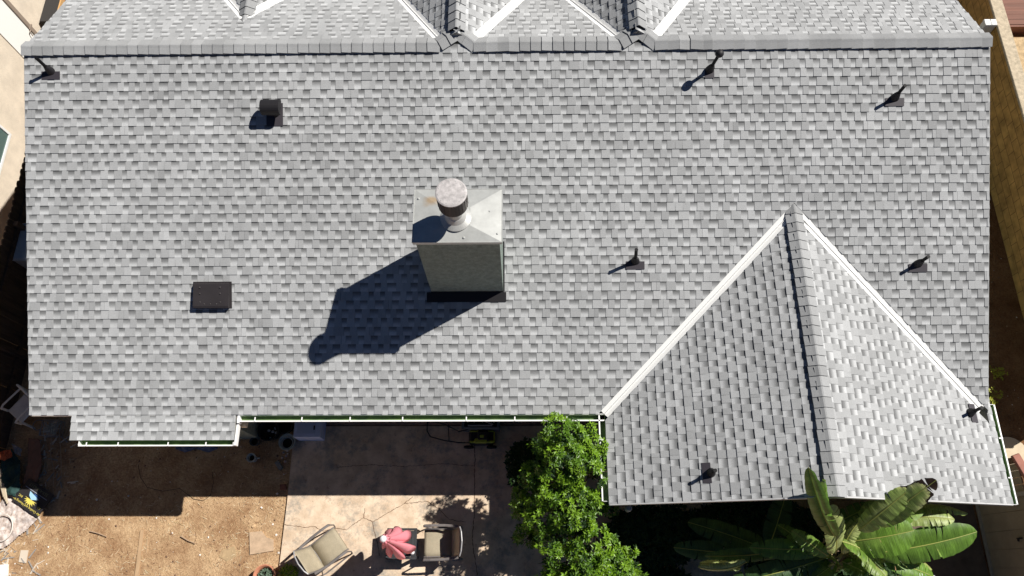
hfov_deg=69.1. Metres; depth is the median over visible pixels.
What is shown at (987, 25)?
gate post
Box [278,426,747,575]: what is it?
patio
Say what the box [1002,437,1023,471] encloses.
round stepping slab
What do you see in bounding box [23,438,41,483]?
cardboard sheet
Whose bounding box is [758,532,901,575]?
shrub
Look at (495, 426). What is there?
plastic tote
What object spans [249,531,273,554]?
broken paver
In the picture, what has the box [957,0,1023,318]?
block wall
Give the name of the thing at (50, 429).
tangled cord
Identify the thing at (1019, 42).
gravel yard
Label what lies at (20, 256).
storage bin
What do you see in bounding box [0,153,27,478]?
picket fence
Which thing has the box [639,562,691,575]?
shrub
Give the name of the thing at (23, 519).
white tarp
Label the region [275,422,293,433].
black tub
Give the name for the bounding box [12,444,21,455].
grey cloth
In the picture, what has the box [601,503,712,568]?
shrub
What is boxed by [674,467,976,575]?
paddle leaf plant
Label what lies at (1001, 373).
weed
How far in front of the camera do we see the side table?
13.38 m
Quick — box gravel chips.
[13,203,1019,575]
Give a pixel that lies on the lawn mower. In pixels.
(481, 437)
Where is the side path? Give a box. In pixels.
[897,503,988,575]
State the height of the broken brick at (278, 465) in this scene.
0.060 m
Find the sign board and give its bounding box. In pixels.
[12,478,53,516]
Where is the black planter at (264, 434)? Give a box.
[257,422,279,440]
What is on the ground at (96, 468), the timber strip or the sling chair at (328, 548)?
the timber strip
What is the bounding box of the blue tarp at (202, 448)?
[175,446,217,451]
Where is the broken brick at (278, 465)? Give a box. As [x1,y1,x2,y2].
[275,460,282,469]
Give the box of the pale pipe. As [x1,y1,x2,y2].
[0,468,7,503]
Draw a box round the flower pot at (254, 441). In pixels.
[249,438,259,445]
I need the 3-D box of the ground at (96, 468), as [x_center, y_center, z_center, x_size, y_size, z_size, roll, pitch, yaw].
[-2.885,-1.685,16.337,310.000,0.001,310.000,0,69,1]
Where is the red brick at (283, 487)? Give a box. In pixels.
[280,484,286,489]
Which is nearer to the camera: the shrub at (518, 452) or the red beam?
the red beam
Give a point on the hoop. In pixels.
(11, 528)
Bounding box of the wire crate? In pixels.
[39,420,64,436]
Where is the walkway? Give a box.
[294,418,606,425]
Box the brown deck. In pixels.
[1002,0,1023,33]
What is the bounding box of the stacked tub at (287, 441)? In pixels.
[278,433,295,449]
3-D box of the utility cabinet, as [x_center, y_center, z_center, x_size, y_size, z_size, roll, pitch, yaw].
[-3.901,2.708,14.378,0.507,0.418,0.417,0,69,1]
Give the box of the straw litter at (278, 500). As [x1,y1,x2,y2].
[1,434,285,575]
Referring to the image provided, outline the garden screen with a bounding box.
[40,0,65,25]
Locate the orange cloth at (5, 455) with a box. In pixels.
[0,450,11,460]
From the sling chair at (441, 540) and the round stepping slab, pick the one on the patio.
the sling chair at (441, 540)
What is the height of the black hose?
0.007 m
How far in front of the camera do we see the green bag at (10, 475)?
14.24 m
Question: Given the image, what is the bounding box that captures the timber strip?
[135,530,143,575]
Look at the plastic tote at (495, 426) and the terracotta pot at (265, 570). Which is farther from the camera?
the plastic tote at (495, 426)
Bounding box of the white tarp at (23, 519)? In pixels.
[0,492,36,548]
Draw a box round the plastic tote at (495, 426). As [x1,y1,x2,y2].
[462,421,499,431]
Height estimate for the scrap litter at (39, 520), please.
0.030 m
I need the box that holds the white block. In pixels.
[0,564,8,575]
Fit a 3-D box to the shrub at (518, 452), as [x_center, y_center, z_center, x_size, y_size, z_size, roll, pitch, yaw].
[0.252,3.287,13.816,0.869,1.043,1.061,0,69,1]
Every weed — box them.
[988,386,1002,403]
[989,366,1008,379]
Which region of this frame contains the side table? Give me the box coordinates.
[386,528,419,558]
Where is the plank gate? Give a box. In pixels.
[1007,458,1023,491]
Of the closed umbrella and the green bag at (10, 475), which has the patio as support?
the closed umbrella
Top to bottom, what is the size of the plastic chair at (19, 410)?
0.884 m
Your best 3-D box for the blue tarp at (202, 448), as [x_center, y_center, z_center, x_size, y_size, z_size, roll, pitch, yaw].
[-6.147,3.079,14.515,0.867,0.043,0.252,0,69,1]
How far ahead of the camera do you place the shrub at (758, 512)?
13.65 m
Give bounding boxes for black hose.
[138,466,213,500]
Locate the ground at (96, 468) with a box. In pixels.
[0,34,1023,575]
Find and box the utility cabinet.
[293,422,325,440]
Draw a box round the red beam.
[1011,453,1023,477]
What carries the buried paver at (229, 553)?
on the ground at (96, 468)
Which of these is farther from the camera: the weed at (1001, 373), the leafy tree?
the weed at (1001, 373)
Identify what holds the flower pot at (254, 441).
on the ground at (96, 468)
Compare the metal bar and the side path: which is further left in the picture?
the metal bar
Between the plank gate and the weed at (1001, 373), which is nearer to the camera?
the plank gate
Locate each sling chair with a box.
[293,524,352,575]
[422,524,462,560]
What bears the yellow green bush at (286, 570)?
on the ground at (96, 468)
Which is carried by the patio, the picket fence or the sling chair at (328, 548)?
the sling chair at (328, 548)
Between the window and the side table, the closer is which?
the side table
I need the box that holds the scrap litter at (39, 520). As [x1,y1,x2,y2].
[0,430,77,575]
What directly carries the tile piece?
on the ground at (96, 468)
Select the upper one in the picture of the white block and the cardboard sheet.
the cardboard sheet
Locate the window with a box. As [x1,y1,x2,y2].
[0,125,11,173]
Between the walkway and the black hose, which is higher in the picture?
the walkway
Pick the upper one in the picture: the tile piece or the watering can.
the watering can
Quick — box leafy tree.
[508,411,648,575]
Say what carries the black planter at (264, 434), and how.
on the ground at (96, 468)
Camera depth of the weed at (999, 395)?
14.56 m
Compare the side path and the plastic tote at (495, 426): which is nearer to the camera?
the side path
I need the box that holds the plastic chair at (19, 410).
[0,384,34,428]
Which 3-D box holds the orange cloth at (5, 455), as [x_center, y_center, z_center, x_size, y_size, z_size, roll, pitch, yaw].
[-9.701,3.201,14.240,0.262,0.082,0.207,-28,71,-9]
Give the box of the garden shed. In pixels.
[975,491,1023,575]
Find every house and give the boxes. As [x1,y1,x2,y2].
[0,0,44,244]
[21,0,1017,511]
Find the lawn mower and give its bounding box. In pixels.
[426,422,496,448]
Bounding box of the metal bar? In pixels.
[468,421,492,425]
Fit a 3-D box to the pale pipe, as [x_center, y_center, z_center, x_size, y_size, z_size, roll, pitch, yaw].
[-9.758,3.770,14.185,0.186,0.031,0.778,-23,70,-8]
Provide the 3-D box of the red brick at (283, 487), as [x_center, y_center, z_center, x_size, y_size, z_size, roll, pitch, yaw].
[-4.368,3.799,14.215,0.122,0.050,0.106,-10,69,-3]
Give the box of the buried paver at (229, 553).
[219,546,236,560]
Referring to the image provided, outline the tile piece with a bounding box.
[19,550,28,562]
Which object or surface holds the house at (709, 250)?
on the ground at (96, 468)
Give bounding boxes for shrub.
[503,436,543,493]
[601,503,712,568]
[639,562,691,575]
[691,500,824,571]
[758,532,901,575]
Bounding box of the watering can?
[246,453,259,461]
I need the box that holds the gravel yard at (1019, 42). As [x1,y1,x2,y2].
[1013,37,1023,70]
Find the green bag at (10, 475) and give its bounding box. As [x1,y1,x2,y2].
[0,449,20,496]
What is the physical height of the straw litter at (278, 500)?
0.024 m
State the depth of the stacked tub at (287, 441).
14.38 m
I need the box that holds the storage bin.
[13,223,26,268]
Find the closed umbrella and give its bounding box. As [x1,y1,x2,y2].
[380,526,417,559]
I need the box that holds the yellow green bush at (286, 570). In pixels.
[277,563,298,575]
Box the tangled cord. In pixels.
[42,421,60,434]
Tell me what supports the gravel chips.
on the ground at (96, 468)
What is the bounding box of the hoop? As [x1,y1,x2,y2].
[0,514,12,541]
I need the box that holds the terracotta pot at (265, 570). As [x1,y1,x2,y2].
[253,564,275,575]
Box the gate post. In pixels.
[979,19,996,32]
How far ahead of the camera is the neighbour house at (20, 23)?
16.23 m
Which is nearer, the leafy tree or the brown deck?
the leafy tree
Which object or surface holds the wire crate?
on the ground at (96, 468)

